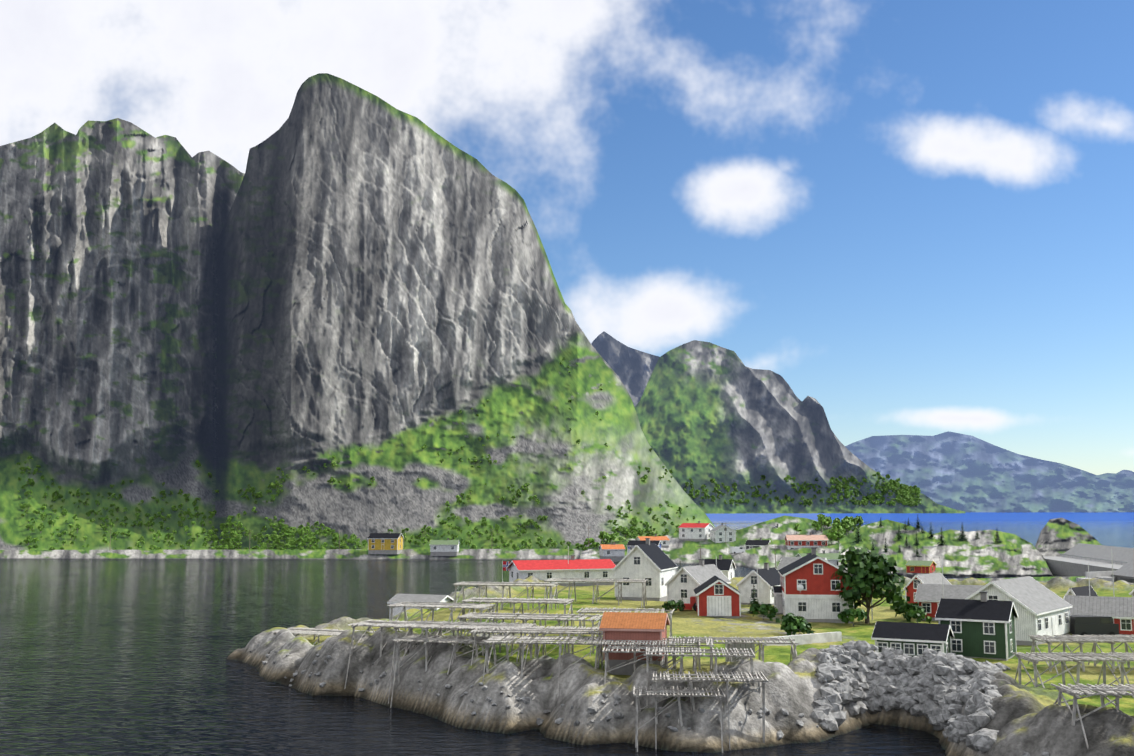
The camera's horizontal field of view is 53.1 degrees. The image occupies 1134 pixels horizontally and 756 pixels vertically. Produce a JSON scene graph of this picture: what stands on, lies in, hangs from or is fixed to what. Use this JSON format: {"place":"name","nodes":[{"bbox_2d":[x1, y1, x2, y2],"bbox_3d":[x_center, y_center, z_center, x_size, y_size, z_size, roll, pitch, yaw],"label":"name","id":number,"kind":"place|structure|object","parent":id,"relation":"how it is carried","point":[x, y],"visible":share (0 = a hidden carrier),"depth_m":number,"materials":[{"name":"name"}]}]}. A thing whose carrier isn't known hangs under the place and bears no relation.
{"place":"outdoors","nodes":[
{"label":"outdoors","id":0,"kind":"place"},
{"bbox_2d":[0,118,244,549],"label":"crag","id":1,"kind":"structure","parent":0,"point":[110,231],"depth_m":624.67,"materials":[{"name":"stone"}]},
{"bbox_2d":[26,536,31,544],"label":"birch","id":2,"kind":"object","parent":1,"relation":"on","point":[28,539],"visible":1,"depth_m":453.03,"materials":[{"name":"green plant"}]},
{"bbox_2d":[73,524,80,532],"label":"birch","id":3,"kind":"object","parent":1,"relation":"on","point":[77,527],"visible":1,"depth_m":473.41,"materials":[{"name":"green plant"}]},
{"bbox_2d":[186,539,191,545],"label":"birch","id":4,"kind":"object","parent":1,"relation":"on","point":[188,542],"visible":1,"depth_m":457.79,"materials":[{"name":"green plant"}]},
{"bbox_2d":[0,549,582,559],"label":"shore","id":5,"kind":"structure","parent":0,"point":[421,554],"depth_m":426.01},
{"bbox_2d":[367,531,403,553],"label":"house","id":6,"kind":"structure","parent":5,"relation":"on","point":[385,543],"depth_m":423.83,"materials":[{"name":"yellow wood"}]},
{"bbox_2d":[430,538,459,555],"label":"house","id":7,"kind":"structure","parent":5,"relation":"on","point":[447,547],"depth_m":420.78,"materials":[{"name":"white wood"}]},
{"bbox_2d":[209,73,714,549],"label":"rocky mountain","id":8,"kind":"structure","parent":0,"point":[390,301],"depth_m":592.73,"materials":[{"name":"stone"}]},
{"bbox_2d":[0,512,1133,755],"bbox_3d":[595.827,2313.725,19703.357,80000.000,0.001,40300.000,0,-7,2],"label":"water","id":9,"kind":"structure","parent":0,"point":[112,656],"depth_m":138.69,"materials":[{"name":"liquid"}]},
{"bbox_2d":[845,431,1133,511],"bbox_3d":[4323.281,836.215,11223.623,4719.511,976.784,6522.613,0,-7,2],"label":"distant mountains","id":10,"kind":"structure","parent":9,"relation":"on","point":[962,472],"depth_m":11334.65,"materials":[{"name":"stone"}]},
{"bbox_2d":[946,576,1084,583],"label":"road","id":11,"kind":"structure","parent":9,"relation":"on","point":[1038,579],"depth_m":281.03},
{"bbox_2d":[1035,518,1100,555],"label":"islet","id":12,"kind":"object","parent":9,"relation":"on","point":[1057,536],"visible":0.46,"depth_m":378.21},
{"bbox_2d":[1043,543,1133,582],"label":"warehouse","id":13,"kind":"structure","parent":9,"relation":"in","point":[1075,560],"depth_m":310.42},
{"bbox_2d":[1076,571,1132,582],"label":"building","id":14,"kind":"structure","parent":9,"relation":"in","point":[1106,575],"depth_m":260.21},
{"bbox_2d":[0,0,1133,474],"label":"sky","id":15,"kind":"structure","parent":0,"point":[916,216],"materials":[{"name":"blue"}]},
{"bbox_2d":[591,331,658,406],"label":"peak","id":16,"kind":"structure","parent":0,"point":[632,368],"depth_m":2735.12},
{"bbox_2d":[226,575,1133,755],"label":"island","id":17,"kind":"structure","parent":0,"point":[1030,718],"depth_m":96.81,"materials":[{"name":"stone"}]},
{"bbox_2d":[271,627,374,644],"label":"rack","id":18,"kind":"object","parent":17,"relation":"on","point":[318,633],"visible":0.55,"depth_m":137.99,"materials":[{"name":"grey wood"}]},
{"bbox_2d":[344,619,454,688],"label":"rack","id":19,"kind":"object","parent":17,"relation":"on","point":[381,624],"visible":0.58,"depth_m":113.70,"materials":[{"name":"grey wood"}]},
{"bbox_2d":[387,594,453,618],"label":"house","id":20,"kind":"structure","parent":17,"relation":"on","point":[399,598],"depth_m":162.43,"materials":[{"name":"grey wood"}]},
{"bbox_2d":[387,601,495,633],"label":"rack","id":21,"kind":"object","parent":17,"relation":"on","point":[459,605],"visible":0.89,"depth_m":123.47,"materials":[{"name":"grey wood"}]},
{"bbox_2d":[390,634,495,707],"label":"rack","id":22,"kind":"object","parent":17,"relation":"on","point":[464,640],"visible":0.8,"depth_m":106.41,"materials":[{"name":"grey wood"}]},
{"bbox_2d":[388,620,535,703],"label":"rack","id":23,"kind":"object","parent":17,"relation":"on","point":[469,626],"visible":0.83,"depth_m":107.75,"materials":[{"name":"grey wood"}]},
{"bbox_2d":[452,581,558,610],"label":"rack","id":24,"kind":"object","parent":17,"relation":"on","point":[503,584],"visible":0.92,"depth_m":144.43,"materials":[{"name":"grey wood"}]},
{"bbox_2d":[502,561,509,581],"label":"flagpole","id":25,"kind":"object","parent":17,"relation":"on","point":[505,564],"visible":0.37,"depth_m":240.19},
{"bbox_2d":[459,597,574,634],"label":"rack","id":26,"kind":"object","parent":17,"relation":"on","point":[496,600],"visible":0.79,"depth_m":125.42,"materials":[{"name":"grey wood"}]},
{"bbox_2d":[458,612,602,656],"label":"rack","id":27,"kind":"object","parent":17,"relation":"on","point":[471,616],"visible":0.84,"depth_m":112.81,"materials":[{"name":"grey wood"}]},
{"bbox_2d":[470,625,603,667],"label":"rack","id":28,"kind":"object","parent":17,"relation":"on","point":[568,631],"visible":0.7,"depth_m":103.93,"materials":[{"name":"grey wood"}]},
{"bbox_2d":[506,555,615,585],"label":"house","id":29,"kind":"structure","parent":17,"relation":"on","point":[573,568],"depth_m":218.97,"materials":[{"name":"white wood"}]},
{"bbox_2d":[544,578,647,607],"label":"rack","id":30,"kind":"object","parent":17,"relation":"on","point":[574,580],"visible":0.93,"depth_m":156.66,"materials":[{"name":"grey wood"}]},
{"bbox_2d":[482,635,714,697],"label":"rack","id":31,"kind":"object","parent":17,"relation":"on","point":[494,639],"visible":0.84,"depth_m":98.45,"materials":[{"name":"grey wood"}]},
{"bbox_2d":[576,607,674,638],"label":"rack","id":32,"kind":"object","parent":17,"relation":"on","point":[603,610],"visible":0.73,"depth_m":119.69,"materials":[{"name":"grey wood"}]},
{"bbox_2d":[599,612,669,674],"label":"house","id":33,"kind":"structure","parent":17,"relation":"on","point":[630,626],"depth_m":99.32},
{"bbox_2d":[613,538,677,600],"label":"house","id":34,"kind":"structure","parent":17,"relation":"on","point":[655,565],"depth_m":169.39,"materials":[{"name":"white wood"}]},
{"bbox_2d":[249,644,1048,755],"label":"shore stones","id":35,"kind":"object","parent":17,"relation":"on","point":[780,734],"visible":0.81,"depth_m":90.87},
{"bbox_2d":[602,645,696,683],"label":"rack","id":36,"kind":"object","parent":17,"relation":"on","point":[607,651],"visible":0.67,"depth_m":95.38,"materials":[{"name":"grey wood"}]},
{"bbox_2d":[662,600,684,612],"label":"bush","id":37,"kind":"object","parent":17,"relation":"on","point":[672,604],"visible":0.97,"depth_m":143.87,"materials":[{"name":"green plant"}]},
{"bbox_2d":[633,686,725,752],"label":"rack","id":38,"kind":"object","parent":17,"relation":"on","point":[673,691],"visible":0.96,"depth_m":87.44,"materials":[{"name":"grey wood"}]},
{"bbox_2d":[678,596,696,610],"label":"tractor","id":39,"kind":"object","parent":17,"relation":"on","point":[691,605],"visible":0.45,"depth_m":149.19,"materials":[{"name":"red metal"}]},
{"bbox_2d":[665,559,730,607],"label":"house","id":40,"kind":"structure","parent":17,"relation":"on","point":[685,582],"depth_m":155.11,"materials":[{"name":"white wood"}]},
{"bbox_2d":[643,647,754,707],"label":"rack","id":41,"kind":"object","parent":17,"relation":"on","point":[746,653],"visible":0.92,"depth_m":92.39,"materials":[{"name":"grey wood"}]},
{"bbox_2d":[651,667,768,749],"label":"rack","id":42,"kind":"object","parent":17,"relation":"on","point":[759,679],"visible":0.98,"depth_m":88.45,"materials":[{"name":"grey wood"}]},
{"bbox_2d":[693,576,742,617],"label":"house","id":43,"kind":"structure","parent":17,"relation":"on","point":[716,596],"depth_m":142.42,"materials":[{"name":"red wood"}]},
{"bbox_2d":[704,555,735,579],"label":"house","id":44,"kind":"structure","parent":17,"relation":"on","point":[726,568],"depth_m":221.41,"materials":[{"name":"white wood"}]},
{"bbox_2d":[664,636,798,669],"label":"rack","id":45,"kind":"object","parent":17,"relation":"on","point":[793,652],"visible":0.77,"depth_m":102.32,"materials":[{"name":"grey wood"}]},
{"bbox_2d":[725,638,754,661],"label":"drying rack","id":46,"kind":"object","parent":17,"relation":"on","point":[742,646],"visible":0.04,"depth_m":105.84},
{"bbox_2d":[747,583,759,613],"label":"spruce","id":47,"kind":"object","parent":17,"relation":"on","point":[753,601],"visible":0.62,"depth_m":149.95,"materials":[{"name":"green plant"}]},
{"bbox_2d":[736,563,779,604],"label":"house","id":48,"kind":"structure","parent":17,"relation":"on","point":[768,578],"depth_m":163.64,"materials":[{"name":"white wood"}]},
{"bbox_2d":[749,602,777,620],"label":"bush","id":49,"kind":"object","parent":17,"relation":"on","point":[762,609],"visible":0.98,"depth_m":140.88,"materials":[{"name":"green plant"}]},
{"bbox_2d":[771,586,782,613],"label":"house","id":50,"kind":"structure","parent":17,"relation":"on","point":[777,590],"depth_m":149.65,"materials":[{"name":"white wood"}]},
{"bbox_2d":[775,613,808,635],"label":"bush","id":51,"kind":"object","parent":17,"relation":"on","point":[786,618],"visible":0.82,"depth_m":126.92,"materials":[{"name":"green plant"}]},
{"bbox_2d":[786,621,815,634],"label":"bush","id":52,"kind":"object","parent":17,"relation":"on","point":[803,627],"visible":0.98,"depth_m":125.52,"materials":[{"name":"green plant"}]},
{"bbox_2d":[777,553,826,569],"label":"house","id":53,"kind":"structure","parent":17,"relation":"on","point":[785,561],"depth_m":222.46,"materials":[{"name":"white wood"}]},
{"bbox_2d":[764,632,841,645],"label":"garden wall","id":54,"kind":"structure","parent":17,"relation":"on","point":[802,639],"depth_m":121.29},
{"bbox_2d":[778,548,853,622],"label":"house","id":55,"kind":"structure","parent":17,"relation":"on","point":[808,583],"depth_m":142.10,"materials":[{"name":"red wood"}]},
{"bbox_2d":[837,607,866,625],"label":"bush","id":56,"kind":"object","parent":17,"relation":"on","point":[852,613],"visible":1,"depth_m":137.49,"materials":[{"name":"green plant"}]},
{"bbox_2d":[831,543,909,623],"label":"tree","id":57,"kind":"object","parent":17,"relation":"on","point":[868,579],"visible":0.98,"depth_m":140.51,"materials":[{"name":"green plant"}]},
{"bbox_2d":[890,600,924,621],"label":"bush","id":58,"kind":"object","parent":17,"relation":"on","point":[903,609],"visible":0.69,"depth_m":143.13,"materials":[{"name":"green plant"}]},
{"bbox_2d":[810,640,1009,752],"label":"riprap","id":59,"kind":"object","parent":17,"relation":"on","point":[938,689],"visible":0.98,"depth_m":95.36,"materials":[{"name":"stone"}]},
{"bbox_2d":[871,621,954,656],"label":"house","id":60,"kind":"structure","parent":17,"relation":"on","point":[913,639],"depth_m":108.53,"materials":[{"name":"black wood"}]},
{"bbox_2d":[905,608,931,622],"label":"bush","id":61,"kind":"object","parent":17,"relation":"on","point":[920,614],"visible":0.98,"depth_m":140.32,"materials":[{"name":"green plant"}]},
{"bbox_2d":[903,573,951,603],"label":"house","id":62,"kind":"structure","parent":17,"relation":"on","point":[916,580],"depth_m":161.24,"materials":[{"name":"red wood"}]},
{"bbox_2d":[942,560,943,597],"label":"pole","id":63,"kind":"object","parent":17,"relation":"on","point":[942,578],"visible":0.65,"depth_m":131.75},
{"bbox_2d":[915,584,984,620],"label":"house","id":64,"kind":"structure","parent":17,"relation":"on","point":[928,597],"depth_m":146.03,"materials":[{"name":"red wood"}]},
{"bbox_2d":[935,591,1018,660],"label":"house","id":65,"kind":"structure","parent":17,"relation":"on","point":[984,627],"depth_m":110.81,"materials":[{"name":"green wood"}]},
{"bbox_2d":[966,576,1071,645],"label":"house","id":66,"kind":"structure","parent":17,"relation":"on","point":[1041,610],"depth_m":123.87,"materials":[{"name":"white wood"}]},
{"bbox_2d":[1012,652,1133,697],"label":"rack","id":67,"kind":"object","parent":17,"relation":"on","point":[1065,656],"visible":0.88,"depth_m":91.17,"materials":[{"name":"grey wood"}]},
{"bbox_2d":[1063,586,1097,598],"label":"house","id":68,"kind":"structure","parent":17,"relation":"on","point":[1080,591],"depth_m":145.16,"materials":[{"name":"grey wood"}]},
{"bbox_2d":[1028,634,1133,673],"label":"rack","id":69,"kind":"object","parent":17,"relation":"on","point":[1081,640],"visible":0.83,"depth_m":103.38,"materials":[{"name":"grey wood"}]},
{"bbox_2d":[1051,683,1133,748],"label":"rack","id":70,"kind":"object","parent":17,"relation":"on","point":[1103,690],"visible":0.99,"depth_m":74.64,"materials":[{"name":"grey wood"}]},
{"bbox_2d":[1069,615,1119,634],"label":"dark van","id":71,"kind":"object","parent":17,"relation":"on","point":[1091,625],"visible":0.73,"depth_m":128.90,"materials":[{"name":"black metal"}]},
{"bbox_2d":[1064,595,1133,635],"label":"house","id":72,"kind":"structure","parent":17,"relation":"on","point":[1119,611],"depth_m":130.78,"materials":[{"name":"red wood"}]},
{"bbox_2d":[1111,550,1114,596],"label":"pole","id":73,"kind":"object","parent":17,"relation":"on","point":[1112,574],"visible":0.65,"depth_m":141.35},
{"bbox_2d":[580,516,852,569],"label":"rocky hillside","id":74,"kind":"structure","parent":0,"point":[678,551],"depth_m":411.36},
{"bbox_2d":[585,538,594,544],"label":"birch","id":75,"kind":"object","parent":74,"relation":"on","point":[591,540],"visible":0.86,"depth_m":433.44,"materials":[{"name":"green plant"}]},
{"bbox_2d":[591,542,599,550],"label":"birch","id":76,"kind":"object","parent":74,"relation":"on","point":[595,544],"visible":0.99,"depth_m":424.92,"materials":[{"name":"green plant"}]},
{"bbox_2d":[598,531,610,543],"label":"birch","id":77,"kind":"object","parent":74,"relation":"on","point":[603,535],"visible":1,"depth_m":433.50,"materials":[{"name":"green plant"}]},
{"bbox_2d":[598,542,625,560],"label":"house","id":78,"kind":"structure","parent":74,"relation":"on","point":[614,552],"depth_m":391.21,"materials":[{"name":"white wood"}]},
{"bbox_2d":[608,533,615,543],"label":"birch","id":79,"kind":"object","parent":74,"relation":"on","point":[612,536],"visible":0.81,"depth_m":437.96,"materials":[{"name":"green plant"}]},
{"bbox_2d":[620,528,631,540],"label":"birch","id":80,"kind":"object","parent":74,"relation":"on","point":[623,531],"visible":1,"depth_m":442.15,"materials":[{"name":"green plant"}]},
{"bbox_2d":[627,540,661,553],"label":"house","id":81,"kind":"structure","parent":74,"relation":"on","point":[631,544],"depth_m":397.20,"materials":[{"name":"white wood"}]},
{"bbox_2d":[635,534,669,547],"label":"house","id":82,"kind":"structure","parent":74,"relation":"on","point":[664,540],"depth_m":424.01,"materials":[{"name":"orange wood"}]},
{"bbox_2d":[678,521,714,541],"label":"house","id":83,"kind":"structure","parent":74,"relation":"on","point":[696,532],"depth_m":432.79,"materials":[{"name":"white wood"}]},
{"bbox_2d":[710,523,736,542],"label":"house","id":84,"kind":"structure","parent":74,"relation":"on","point":[717,534],"depth_m":424.24,"materials":[{"name":"white wood"}]},
{"bbox_2d":[729,547,744,553],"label":"van","id":85,"kind":"object","parent":74,"relation":"on","point":[732,550],"visible":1,"depth_m":390.89,"materials":[{"name":"white metal"}]},
{"bbox_2d":[745,538,770,548],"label":"house","id":86,"kind":"structure","parent":74,"relation":"on","point":[753,543],"depth_m":398.07,"materials":[{"name":"black wood"}]},
{"bbox_2d":[793,523,801,533],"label":"birch","id":87,"kind":"object","parent":74,"relation":"on","point":[796,527],"visible":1,"depth_m":413.80,"materials":[{"name":"green plant"}]},
{"bbox_2d":[784,533,828,548],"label":"house","id":88,"kind":"structure","parent":74,"relation":"on","point":[797,541],"depth_m":383.79,"materials":[{"name":"red wood"}]},
{"bbox_2d":[811,521,819,532],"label":"birch","id":89,"kind":"object","parent":74,"relation":"on","point":[815,524],"visible":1,"depth_m":413.72,"materials":[{"name":"green plant"}]},
{"bbox_2d":[795,550,845,565],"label":"house","id":90,"kind":"structure","parent":74,"relation":"on","point":[832,558],"depth_m":335.71,"materials":[{"name":"white wood"}]},
{"bbox_2d":[814,514,827,531],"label":"birch","id":91,"kind":"object","parent":74,"relation":"on","point":[822,519],"visible":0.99,"depth_m":414.80,"materials":[{"name":"green plant"}]},
{"bbox_2d":[823,516,832,529],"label":"birch","id":92,"kind":"object","parent":74,"relation":"on","point":[830,520],"visible":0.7,"depth_m":418.89,"materials":[{"name":"green plant"}]},
{"bbox_2d":[826,532,837,543],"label":"birch","id":93,"kind":"object","parent":74,"relation":"on","point":[832,535],"visible":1,"depth_m":385.48,"materials":[{"name":"green plant"}]},
{"bbox_2d":[831,522,843,533],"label":"birch","id":94,"kind":"object","parent":74,"relation":"on","point":[836,527],"visible":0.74,"depth_m":394.96,"materials":[{"name":"green plant"}]},
{"bbox_2d":[835,532,843,541],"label":"birch","id":95,"kind":"object","parent":74,"relation":"on","point":[840,535],"visible":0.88,"depth_m":386.33,"materials":[{"name":"green plant"}]},
{"bbox_2d":[841,519,852,535],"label":"birch","id":96,"kind":"object","parent":74,"relation":"on","point":[847,525],"visible":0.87,"depth_m":400.96,"materials":[{"name":"green plant"}]},
{"bbox_2d":[842,518,853,533],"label":"birch","id":97,"kind":"object","parent":74,"relation":"on","point":[851,521],"visible":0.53,"depth_m":404.88,"materials":[{"name":"green plant"}]},
{"bbox_2d":[853,516,863,527],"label":"birch","id":98,"kind":"object","parent":74,"relation":"on","point":[858,520],"visible":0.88,"depth_m":406.96,"materials":[{"name":"green plant"}]},
{"bbox_2d":[635,340,965,513],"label":"rocky mountain","id":99,"kind":"structure","parent":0,"point":[706,412],"depth_m":1604.83,"materials":[{"name":"stone"}]},
{"bbox_2d":[838,519,1052,576],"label":"knolls","id":100,"kind":"structure","parent":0,"point":[1009,555],"depth_m":342.11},
{"bbox_2d":[854,523,861,542],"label":"spruce","id":101,"kind":"object","parent":100,"relation":"on","point":[858,538],"visible":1,"depth_m":357.17,"materials":[{"name":"green plant"}]},
{"bbox_2d":[883,538,887,552],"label":"spruce","id":102,"kind":"object","parent":100,"relation":"on","point":[885,548],"visible":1,"depth_m":340.58,"materials":[{"name":"green plant"}]},
{"bbox_2d":[895,526,901,539],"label":"spruce","id":103,"kind":"object","parent":100,"relation":"on","point":[899,536],"visible":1,"depth_m":357.37,"materials":[{"name":"green plant"}]},
{"bbox_2d":[913,532,920,544],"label":"spruce","id":104,"kind":"object","parent":100,"relation":"on","point":[916,541],"visible":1,"depth_m":350.25,"materials":[{"name":"green plant"}]},
{"bbox_2d":[914,517,921,528],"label":"spruce","id":105,"kind":"object","parent":100,"relation":"on","point":[918,525],"visible":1,"depth_m":370.64,"materials":[{"name":"green plant"}]},
{"bbox_2d":[905,560,936,573],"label":"house","id":106,"kind":"structure","parent":100,"relation":"on","point":[922,567],"depth_m":313.63,"materials":[{"name":"red wood"}]},
{"bbox_2d":[928,523,933,537],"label":"spruce","id":107,"kind":"object","parent":100,"relation":"on","point":[931,533],"visible":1,"depth_m":357.87,"materials":[{"name":"green plant"}]},
{"bbox_2d":[938,527,945,544],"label":"spruce","id":108,"kind":"object","parent":100,"relation":"on","point":[941,540],"visible":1,"depth_m":348.63,"materials":[{"name":"green plant"}]},
{"bbox_2d":[957,526,966,539],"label":"spruce","id":109,"kind":"object","parent":100,"relation":"on","point":[962,533],"visible":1,"depth_m":357.50,"materials":[{"name":"green plant"}]},
{"bbox_2d":[993,529,1001,541],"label":"spruce","id":110,"kind":"object","parent":100,"relation":"on","point":[997,538],"visible":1,"depth_m":351.66,"materials":[{"name":"green plant"}]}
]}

